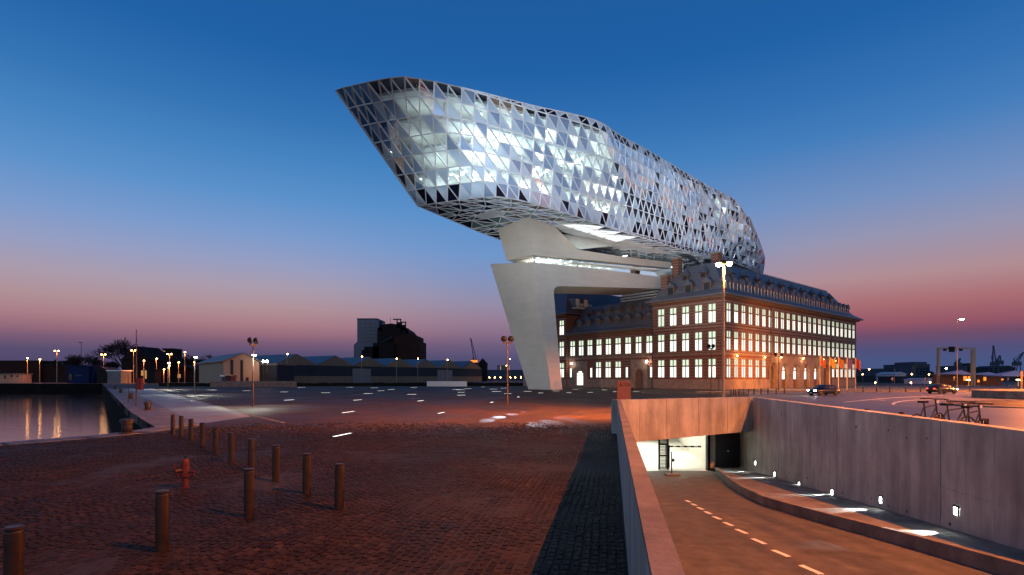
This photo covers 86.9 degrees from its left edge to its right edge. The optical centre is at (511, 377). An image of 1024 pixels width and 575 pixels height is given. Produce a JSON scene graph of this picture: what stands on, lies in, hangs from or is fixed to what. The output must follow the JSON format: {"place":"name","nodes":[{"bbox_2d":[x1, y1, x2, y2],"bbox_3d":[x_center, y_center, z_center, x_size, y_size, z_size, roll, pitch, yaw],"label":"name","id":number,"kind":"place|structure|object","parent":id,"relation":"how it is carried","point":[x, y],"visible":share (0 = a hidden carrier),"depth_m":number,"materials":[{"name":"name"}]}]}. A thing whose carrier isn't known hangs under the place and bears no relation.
{"place":"outdoors","nodes":[
{"label":"outdoors","id":0,"kind":"place"},
{"bbox_2d":[0,394,115,441],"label":"water","id":1,"kind":"structure","parent":0,"point":[23,417],"depth_m":88.52,"materials":[{"name":"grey liquid"}]},
{"bbox_2d":[0,384,152,432],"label":"quay wall","id":2,"kind":"structure","parent":0,"point":[116,412],"depth_m":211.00,"materials":[{"name":"grey concrete"}]},
{"bbox_2d":[0,388,198,445],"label":"quay coping","id":3,"kind":"object","parent":2,"relation":"on","point":[158,417],"visible":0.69,"depth_m":32.13,"materials":[{"name":"stone"}]},
{"bbox_2d":[118,418,135,433],"bbox_3d":[-16.348,2.062,22.957,0.600,0.635,0.591,0,0,0],"label":"mooring bollard","id":4,"kind":"object","parent":3,"relation":"on","point":[126,425],"visible":1,"depth_m":22.79,"materials":[{"name":"metal"}]},
{"bbox_2d":[135,329,142,405],"bbox_3d":[-31.225,-0.806,45.257,0.570,6.411,0.240,0,0,0],"label":"quay mast","id":5,"kind":"object","parent":3,"relation":"on","point":[139,383],"visible":0.84,"depth_m":45.21,"materials":[{"name":"metal"}]},
{"bbox_2d":[121,346,171,382],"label":"gabled house","id":6,"kind":"structure","parent":0,"point":[149,355],"depth_m":250.00,"materials":[{"name":"brick"}]},
{"bbox_2d":[162,348,182,364],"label":"dark tower","id":7,"kind":"structure","parent":0,"point":[176,352],"depth_m":331.43,"materials":[{"name":"brick"}]},
{"bbox_2d":[0,386,721,574],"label":"cobbled plaza","id":8,"kind":"structure","parent":0,"point":[472,480],"depth_m":11.52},
{"bbox_2d":[3,524,24,574],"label":"bollard","id":9,"kind":"object","parent":8,"relation":"on","point":[13,549],"visible":1,"depth_m":5.59,"materials":[{"name":"brown metal"}]},
{"bbox_2d":[155,489,168,552],"bbox_3d":[-4.811,1.987,7.437,0.168,0.866,0.165,0,0,0],"label":"bollard","id":10,"kind":"object","parent":8,"relation":"on","point":[161,520],"visible":0.92,"depth_m":7.37,"materials":[{"name":"brown metal"}]},
{"bbox_2d":[174,456,194,488],"bbox_3d":[-7.074,2.050,11.686,0.396,0.700,0.227,0,0,-30],"label":"fire hydrant","id":11,"kind":"object","parent":8,"relation":"on","point":[184,470],"visible":0.99,"depth_m":11.63,"materials":[{"name":"metal"}]},
{"bbox_2d":[188,419,193,440],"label":"bollard","id":12,"kind":"object","parent":8,"relation":"on","point":[190,429],"visible":0.93,"depth_m":20.24,"materials":[{"name":"brown wood"}]},
{"bbox_2d":[199,422,204,446],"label":"bollard","id":13,"kind":"object","parent":8,"relation":"on","point":[202,432],"visible":0.91,"depth_m":18.57,"materials":[{"name":"brown wood"}]},
{"bbox_2d":[127,388,285,423],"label":"paved strip","id":14,"kind":"object","parent":8,"relation":"on","point":[197,411],"visible":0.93,"depth_m":41.53,"materials":[{"name":"concrete"}]},
{"bbox_2d":[212,427,218,453],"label":"bollard","id":15,"kind":"object","parent":8,"relation":"on","point":[214,440],"visible":0.94,"depth_m":16.88,"materials":[{"name":"brown wood"}]},
{"bbox_2d":[228,432,234,461],"bbox_3d":[-7.907,1.987,15.232,0.168,0.866,0.165,0,0,16],"label":"bollard","id":16,"kind":"object","parent":8,"relation":"on","point":[231,446],"visible":0.94,"depth_m":15.16,"materials":[{"name":"brown wood"}]},
{"bbox_2d":[244,468,253,518],"bbox_3d":[-4.492,1.987,9.236,0.168,0.866,0.166,0,0,0],"label":"bollard","id":17,"kind":"object","parent":8,"relation":"on","point":[248,493],"visible":0.93,"depth_m":9.17,"materials":[{"name":"brown wood"}]},
{"bbox_2d":[248,438,254,470],"bbox_3d":[-6.618,1.987,13.716,0.168,0.866,0.166,0,0,-41],"label":"bollard","id":18,"kind":"object","parent":8,"relation":"on","point":[251,452],"visible":0.92,"depth_m":13.65,"materials":[{"name":"brown wood"}]},
{"bbox_2d":[247,337,257,405],"bbox_3d":[-21.371,-0.456,44.637,0.724,5.711,0.921,0,0,0],"label":"floodlight pole","id":19,"kind":"object","parent":8,"relation":"on","point":[250,341],"visible":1,"depth_m":44.58,"materials":[{"name":"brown metal"}]},
{"bbox_2d":[210,381,296,386],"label":"wall","id":20,"kind":"structure","parent":8,"relation":"on","point":[256,383],"depth_m":129.31,"materials":[{"name":"concrete"}]},
{"bbox_2d":[272,445,279,481],"bbox_3d":[-5.425,1.987,12.426,0.165,0.866,0.168,1,0,15],"label":"bollard","id":21,"kind":"object","parent":8,"relation":"on","point":[275,463],"visible":0.94,"depth_m":12.36,"materials":[{"name":"brown wood"}]},
{"bbox_2d":[303,453,310,493],"bbox_3d":[-4.202,1.987,11.076,0.168,0.866,0.165,0,0,18],"label":"bollard","id":22,"kind":"object","parent":8,"relation":"on","point":[306,473],"visible":0.93,"depth_m":11.01,"materials":[{"name":"brown wood"}]},
{"bbox_2d":[334,463,344,510],"bbox_3d":[-3.113,1.987,9.752,0.165,0.866,0.168,1,-1,-8],"label":"bollard","id":23,"kind":"object","parent":8,"relation":"on","point":[339,489],"visible":0.91,"depth_m":9.68,"materials":[{"name":"brown wood"}]},
{"bbox_2d":[159,382,522,385],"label":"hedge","id":24,"kind":"object","parent":8,"relation":"on","point":[360,384],"visible":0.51,"depth_m":149.08,"materials":[{"name":"plant"}]},
{"bbox_2d":[427,381,466,385],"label":"wall","id":25,"kind":"structure","parent":8,"relation":"on","point":[446,383],"depth_m":144.00,"materials":[{"name":"paint"}]},
{"bbox_2d":[501,336,513,404],"bbox_3d":[-0.393,-0.593,46.558,1.130,5.985,0.395,0,0,-4],"label":"floodlight pole","id":26,"kind":"object","parent":8,"relation":"on","point":[504,338],"visible":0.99,"depth_m":46.52,"materials":[{"name":"brown metal"}]},
{"bbox_2d":[490,217,671,389],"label":"concrete support","id":27,"kind":"object","parent":8,"relation":"on","point":[549,260],"visible":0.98,"depth_m":107.40,"materials":[{"name":"paint"}]},
{"bbox_2d":[336,76,764,281],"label":"glass building","id":28,"kind":"structure","parent":27,"relation":"on","point":[488,164],"depth_m":94.82,"materials":[{"name":"glass"}]},
{"bbox_2d":[617,381,630,398],"bbox_3d":[5.601,1.282,27.052,0.684,2.236,0.137,0,0,0],"label":"sign pylon","id":29,"kind":"object","parent":8,"relation":"on","point":[623,389],"visible":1,"depth_m":27.00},
{"bbox_2d":[716,260,731,396],"bbox_3d":[12.148,-2.158,30.985,0.913,9.115,0.345,0,0,28],"label":"street lamp","id":30,"kind":"object","parent":8,"relation":"on","point":[720,263],"visible":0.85,"depth_m":30.94,"materials":[{"name":"metal"}]},
{"bbox_2d":[254,354,481,382],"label":"warehouse","id":31,"kind":"structure","parent":0,"point":[321,369],"depth_m":241.62,"materials":[{"name":"stone"}]},
{"bbox_2d":[352,369,360,382],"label":"sliding door","id":32,"kind":"structure","parent":31,"relation":"in","point":[356,373],"depth_m":233.25,"materials":[{"name":"grey metal"}]},
{"bbox_2d":[362,369,370,382],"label":"sliding door","id":33,"kind":"structure","parent":31,"relation":"in","point":[366,373],"depth_m":237.85,"materials":[{"name":"grey metal"}]},
{"bbox_2d":[354,318,384,356],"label":"silo tower","id":34,"kind":"structure","parent":0,"point":[367,332],"depth_m":420.00,"materials":[{"name":"grey concrete"}]},
{"bbox_2d":[478,358,487,380],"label":"end house","id":35,"kind":"structure","parent":0,"point":[483,364],"depth_m":330.00,"materials":[{"name":"brick"}]},
{"bbox_2d":[0,379,1023,574],"bbox_3d":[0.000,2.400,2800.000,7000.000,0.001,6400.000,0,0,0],"label":"ground","id":36,"kind":"structure","parent":0,"point":[125,385],"depth_m":182.96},
{"bbox_2d":[0,373,32,382],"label":"site cabin","id":37,"kind":"object","parent":36,"relation":"on","point":[13,377],"visible":0.98,"depth_m":233.00,"materials":[{"name":"metal"}]},
{"bbox_2d":[0,360,60,381],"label":"long block","id":38,"kind":"structure","parent":36,"relation":"on","point":[13,366],"depth_m":262.00,"materials":[{"name":"brown brick"}]},
{"bbox_2d":[42,364,83,381],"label":"long block","id":39,"kind":"structure","parent":36,"relation":"on","point":[50,373],"depth_m":264.00,"materials":[{"name":"brown brick"}]},
{"bbox_2d":[65,366,90,382],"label":"blue container","id":40,"kind":"object","parent":36,"relation":"on","point":[78,374],"visible":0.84,"depth_m":222.00,"materials":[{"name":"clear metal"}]},
{"bbox_2d":[65,354,102,365],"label":"bare tree","id":41,"kind":"object","parent":36,"relation":"on","point":[73,359],"visible":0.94,"depth_m":264.49,"materials":[{"name":"black plant"}]},
{"bbox_2d":[91,366,105,382],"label":"blue container","id":42,"kind":"object","parent":36,"relation":"on","point":[93,374],"visible":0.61,"depth_m":223.16,"materials":[{"name":"metal"}]},
{"bbox_2d":[96,367,119,382],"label":"dark shed","id":43,"kind":"structure","parent":36,"relation":"on","point":[101,374],"depth_m":221.00,"materials":[{"name":"black"}]},
{"bbox_2d":[90,337,141,367],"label":"bare tree","id":44,"kind":"object","parent":36,"relation":"on","point":[121,347],"visible":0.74,"depth_m":258.52,"materials":[{"name":"brown plant"}]},
{"bbox_2d":[106,370,131,382],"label":"kiosk","id":45,"kind":"object","parent":36,"relation":"on","point":[117,376],"visible":0.82,"depth_m":219.00,"materials":[{"name":"paint"}]},
{"bbox_2d":[146,369,162,382],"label":"dark hut","id":46,"kind":"object","parent":36,"relation":"on","point":[153,375],"visible":0.89,"depth_m":215.00,"materials":[{"name":"black"}]},
{"bbox_2d":[172,365,198,381],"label":"brown hall","id":47,"kind":"structure","parent":36,"relation":"on","point":[189,373],"depth_m":270.00,"materials":[{"name":"brick"}]},
{"bbox_2d":[178,354,213,366],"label":"bare tree","id":48,"kind":"object","parent":36,"relation":"on","point":[189,361],"visible":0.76,"depth_m":297.61,"materials":[{"name":"black plant"}]},
{"bbox_2d":[196,352,261,382],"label":"gabled shed","id":49,"kind":"structure","parent":36,"relation":"on","point":[239,365],"depth_m":169.82,"materials":[{"name":"stone"}]},
{"bbox_2d":[259,364,295,380],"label":"annex","id":50,"kind":"object","parent":36,"relation":"on","point":[278,372],"visible":0.75,"depth_m":175.14,"materials":[{"name":"concrete"}]},
{"bbox_2d":[362,318,425,359],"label":"brick silo","id":51,"kind":"object","parent":36,"relation":"on","point":[399,340],"visible":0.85,"depth_m":400.00,"materials":[{"name":"brown brick"}]},
{"bbox_2d":[488,370,522,379],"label":"harbour hall","id":52,"kind":"structure","parent":36,"relation":"on","point":[502,374],"depth_m":460.00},
{"bbox_2d":[617,400,684,574],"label":"parapet wall","id":53,"kind":"structure","parent":36,"relation":"on","point":[650,548],"depth_m":4.41,"materials":[{"name":"concrete"}]},
{"bbox_2d":[611,397,752,441],"bbox_3d":[8.135,1.867,24.720,8.359,1.833,0.450,0,0,-25],"label":"headwall","id":54,"kind":"object","parent":36,"relation":"on","point":[657,419],"visible":0.84,"depth_m":24.29,"materials":[{"name":"concrete"}]},
{"bbox_2d":[523,251,863,389],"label":"brick building","id":55,"kind":"structure","parent":36,"relation":"on","point":[671,331],"depth_m":120.33,"materials":[{"name":"brick"}]},
{"bbox_2d":[605,361,610,377],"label":"window","id":56,"kind":"structure","parent":55,"relation":"in","point":[607,363],"depth_m":127.51,"materials":[{"name":"glass"}]},
{"bbox_2d":[605,338,611,354],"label":"window","id":57,"kind":"structure","parent":55,"relation":"in","point":[608,341],"depth_m":127.37,"materials":[{"name":"glass"}]},
{"bbox_2d":[615,337,620,354],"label":"window","id":58,"kind":"structure","parent":55,"relation":"in","point":[617,340],"depth_m":125.22,"materials":[{"name":"glass"}]},
{"bbox_2d":[615,361,620,377],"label":"window","id":59,"kind":"structure","parent":55,"relation":"in","point":[617,363],"depth_m":125.26,"materials":[{"name":"glass"}]},
{"bbox_2d":[625,337,630,353],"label":"window","id":60,"kind":"structure","parent":55,"relation":"in","point":[627,339],"depth_m":123.09,"materials":[{"name":"glass"}]},
{"bbox_2d":[635,336,641,353],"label":"window","id":61,"kind":"structure","parent":55,"relation":"in","point":[638,339],"depth_m":120.83,"materials":[{"name":"glass"}]},
{"bbox_2d":[635,369,642,387],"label":"portal door","id":62,"kind":"structure","parent":55,"relation":"in","point":[639,374],"depth_m":120.65,"materials":[{"name":"brown wood"}]},
{"bbox_2d":[621,289,660,302],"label":"louvred box","id":63,"kind":"object","parent":55,"relation":"on","point":[645,295],"visible":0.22,"depth_m":136.97,"materials":[{"name":"metal"}]},
{"bbox_2d":[646,335,651,352],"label":"window","id":64,"kind":"structure","parent":55,"relation":"in","point":[648,337],"depth_m":118.70,"materials":[{"name":"glass"}]},
{"bbox_2d":[657,360,664,377],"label":"window","id":65,"kind":"structure","parent":55,"relation":"in","point":[660,363],"depth_m":115.81,"materials":[{"name":"glass"}]},
{"bbox_2d":[657,334,664,352],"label":"window","id":66,"kind":"structure","parent":55,"relation":"in","point":[660,337],"depth_m":115.81,"materials":[{"name":"glass"}]},
{"bbox_2d":[657,308,664,326],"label":"window","id":67,"kind":"structure","parent":55,"relation":"in","point":[660,312],"depth_m":115.75,"materials":[{"name":"glass"}]},
{"bbox_2d":[669,359,676,377],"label":"window","id":68,"kind":"structure","parent":55,"relation":"in","point":[672,362],"depth_m":113.55,"materials":[{"name":"glass"}]},
{"bbox_2d":[669,333,676,351],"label":"window","id":69,"kind":"structure","parent":55,"relation":"in","point":[672,337],"depth_m":113.51,"materials":[{"name":"glass"}]},
{"bbox_2d":[669,307,676,325],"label":"window","id":70,"kind":"structure","parent":55,"relation":"in","point":[672,311],"depth_m":113.51,"materials":[{"name":"glass"}]},
{"bbox_2d":[682,359,689,377],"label":"window","id":71,"kind":"structure","parent":55,"relation":"in","point":[685,362],"depth_m":111.25,"materials":[{"name":"glass"}]},
{"bbox_2d":[682,332,689,351],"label":"window","id":72,"kind":"structure","parent":55,"relation":"in","point":[685,336],"depth_m":111.21,"materials":[{"name":"glass"}]},
{"bbox_2d":[682,306,689,324],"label":"window","id":73,"kind":"structure","parent":55,"relation":"in","point":[685,309],"depth_m":111.25,"materials":[{"name":"glass"}]},
{"bbox_2d":[694,358,702,377],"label":"window","id":74,"kind":"structure","parent":55,"relation":"in","point":[698,363],"depth_m":109.06,"materials":[{"name":"glass"}]},
{"bbox_2d":[694,331,702,350],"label":"window","id":75,"kind":"structure","parent":55,"relation":"in","point":[698,336],"depth_m":109.06,"materials":[{"name":"glass"}]},
{"bbox_2d":[694,304,702,323],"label":"window","id":76,"kind":"structure","parent":55,"relation":"in","point":[698,309],"depth_m":109.06,"materials":[{"name":"glass"}]},
{"bbox_2d":[708,358,715,377],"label":"window","id":77,"kind":"structure","parent":55,"relation":"in","point":[710,360],"depth_m":106.84,"materials":[{"name":"glass"}]},
{"bbox_2d":[708,330,715,350],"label":"window","id":78,"kind":"structure","parent":55,"relation":"in","point":[711,334],"depth_m":106.84,"materials":[{"name":"glass"}]},
{"bbox_2d":[708,303,715,322],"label":"window","id":79,"kind":"structure","parent":55,"relation":"in","point":[711,306],"depth_m":106.85,"materials":[{"name":"glass"}]},
{"bbox_2d":[726,302,730,322],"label":"window","id":80,"kind":"structure","parent":55,"relation":"in","point":[728,305],"depth_m":105.85,"materials":[{"name":"glass"}]},
{"bbox_2d":[856,375,875,381],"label":"dark hall","id":81,"kind":"structure","parent":36,"relation":"on","point":[868,378],"depth_m":260.00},
{"bbox_2d":[856,369,891,379],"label":"hall","id":82,"kind":"structure","parent":36,"relation":"on","point":[867,371],"depth_m":430.68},
{"bbox_2d":[740,397,1023,550],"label":"retaining wall","id":83,"kind":"structure","parent":36,"relation":"on","point":[910,466],"depth_m":13.36,"materials":[{"name":"concrete"}]},
{"bbox_2d":[877,376,927,382],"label":"dark hall","id":84,"kind":"structure","parent":36,"relation":"on","point":[887,379],"depth_m":230.91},
{"bbox_2d":[883,362,930,377],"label":"office block","id":85,"kind":"structure","parent":36,"relation":"on","point":[917,368],"depth_m":401.87,"materials":[{"name":"black glass"}]},
{"bbox_2d":[904,378,931,383],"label":"pale tent","id":86,"kind":"object","parent":36,"relation":"on","point":[916,380],"visible":0.84,"depth_m":203.53,"materials":[{"name":"fabric"}]},
{"bbox_2d":[930,374,969,384],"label":"terrace pavilion","id":87,"kind":"structure","parent":36,"relation":"on","point":[963,379],"depth_m":158.00,"materials":[{"name":"brown wood"}]},
{"bbox_2d":[932,370,970,384],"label":"terrace tent","id":88,"kind":"object","parent":36,"relation":"on","point":[959,372],"visible":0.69,"depth_m":151.91,"materials":[{"name":"fabric"}]},
{"bbox_2d":[936,347,975,385],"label":"road gantry","id":89,"kind":"object","parent":36,"relation":"on","point":[972,366],"visible":0.93,"depth_m":150.00,"materials":[{"name":"metal"}]},
{"bbox_2d":[977,375,1002,384],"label":"terrace pavilion","id":90,"kind":"structure","parent":36,"relation":"on","point":[987,380],"depth_m":158.00,"materials":[{"name":"brown wood"}]},
{"bbox_2d":[984,370,1023,382],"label":"terrace tent","id":91,"kind":"object","parent":36,"relation":"on","point":[1013,373],"visible":0.69,"depth_m":151.39,"materials":[{"name":"fabric"}]},
{"bbox_2d":[1008,352,1023,381],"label":"harbour crane","id":92,"kind":"object","parent":36,"relation":"on","point":[1016,363],"visible":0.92,"depth_m":281.32,"materials":[{"name":"metal"}]},
{"bbox_2d":[0,0,1023,373],"label":"sky","id":93,"kind":"structure","parent":0,"point":[195,177],"materials":[{"name":"blue"}]},
{"bbox_2d":[636,438,706,470],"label":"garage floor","id":94,"kind":"structure","parent":0,"point":[685,459],"depth_m":32.96,"materials":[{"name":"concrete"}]},
{"bbox_2d":[658,439,668,469],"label":"folding gate","id":95,"kind":"structure","parent":94,"relation":"on","point":[664,456],"depth_m":28.58,"materials":[{"name":"metal"}]},
{"bbox_2d":[706,432,739,470],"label":"service wall","id":96,"kind":"structure","parent":94,"relation":"on","point":[722,450],"depth_m":28.31,"materials":[{"name":"concrete"}]},
{"bbox_2d":[715,433,739,466],"bbox_3d":[11.287,3.828,28.310,1.327,1.809,0.160,0,0,0],"label":"door","id":97,"kind":"structure","parent":96,"relation":"in","point":[727,446],"depth_m":28.31,"materials":[{"name":"metal"}]},
{"bbox_2d":[675,435,705,466],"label":"garage wall","id":98,"kind":"structure","parent":0,"point":[698,454],"depth_m":32.11,"materials":[{"name":"paint"}]},
{"bbox_2d":[647,471,997,574],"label":"ramp road","id":99,"kind":"structure","parent":0,"point":[716,524],"depth_m":11.11,"materials":[{"name":"grey asphalt"}]},
{"bbox_2d":[715,468,1023,574],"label":"kerb","id":100,"kind":"structure","parent":99,"relation":"on","point":[989,562],"depth_m":10.95,"materials":[{"name":"concrete"}]},
{"bbox_2d":[697,383,1023,391],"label":"pavement","id":101,"kind":"structure","parent":0,"point":[915,388],"depth_m":112.11,"materials":[{"name":"concrete"}]},
{"bbox_2d":[712,467,1023,561],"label":"walkway","id":102,"kind":"structure","parent":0,"point":[781,489],"depth_m":14.04,"materials":[{"name":"concrete"}]},
{"bbox_2d":[747,392,1023,428],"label":"road","id":103,"kind":"structure","parent":0,"point":[906,403],"depth_m":51.28,"materials":[{"name":"grey asphalt"}]},
{"bbox_2d":[807,384,839,395],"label":"car","id":104,"kind":"object","parent":103,"relation":"on","point":[821,389],"visible":1,"depth_m":71.36,"materials":[{"name":"paint"}]},
{"bbox_2d":[912,398,947,419],"bbox_3d":[10.458,1.044,13.600,1.672,1.032,0.579,0,0,-26],"label":"bicycle","id":105,"kind":"object","parent":103,"relation":"on","point":[935,405],"visible":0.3,"depth_m":13.67,"materials":[{"name":"metal"}]},
{"bbox_2d":[926,384,957,393],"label":"car","id":106,"kind":"object","parent":103,"relation":"on","point":[939,388],"visible":1,"depth_m":78.49,"materials":[{"name":"paint"}]},
{"bbox_2d":[934,400,975,422],"bbox_3d":[10.506,1.075,12.900,1.672,1.032,0.579,0,0,-17],"label":"bicycle","id":107,"kind":"object","parent":103,"relation":"on","point":[948,410],"visible":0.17,"depth_m":12.90,"materials":[{"name":"metal"}]},
{"bbox_2d":[959,402,993,424],"bbox_3d":[10.370,1.097,12.200,1.671,1.032,0.579,0,0,-29],"label":"bicycle","id":108,"kind":"object","parent":103,"relation":"on","point":[978,414],"visible":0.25,"depth_m":12.30,"materials":[{"name":"metal"}]},
{"bbox_2d":[941,400,1023,407],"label":"traffic island","id":109,"kind":"structure","parent":103,"relation":"on","point":[1008,403],"depth_m":46.42,"materials":[{"name":"concrete"}]},
{"bbox_2d":[971,389,1023,399],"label":"raised island","id":110,"kind":"structure","parent":103,"relation":"on","point":[1000,393],"depth_m":60.35,"materials":[{"name":"concrete"}]},
{"bbox_2d":[876,372,905,382],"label":"grey hall","id":111,"kind":"structure","parent":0,"point":[890,374],"depth_m":244.49,"materials":[{"name":"metal"}]},
{"bbox_2d":[935,366,966,373],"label":"skyline block","id":112,"kind":"structure","parent":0,"point":[948,369],"depth_m":387.79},
{"bbox_2d":[976,366,1014,380],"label":"building","id":113,"kind":"structure","parent":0,"point":[981,369],"depth_m":333.39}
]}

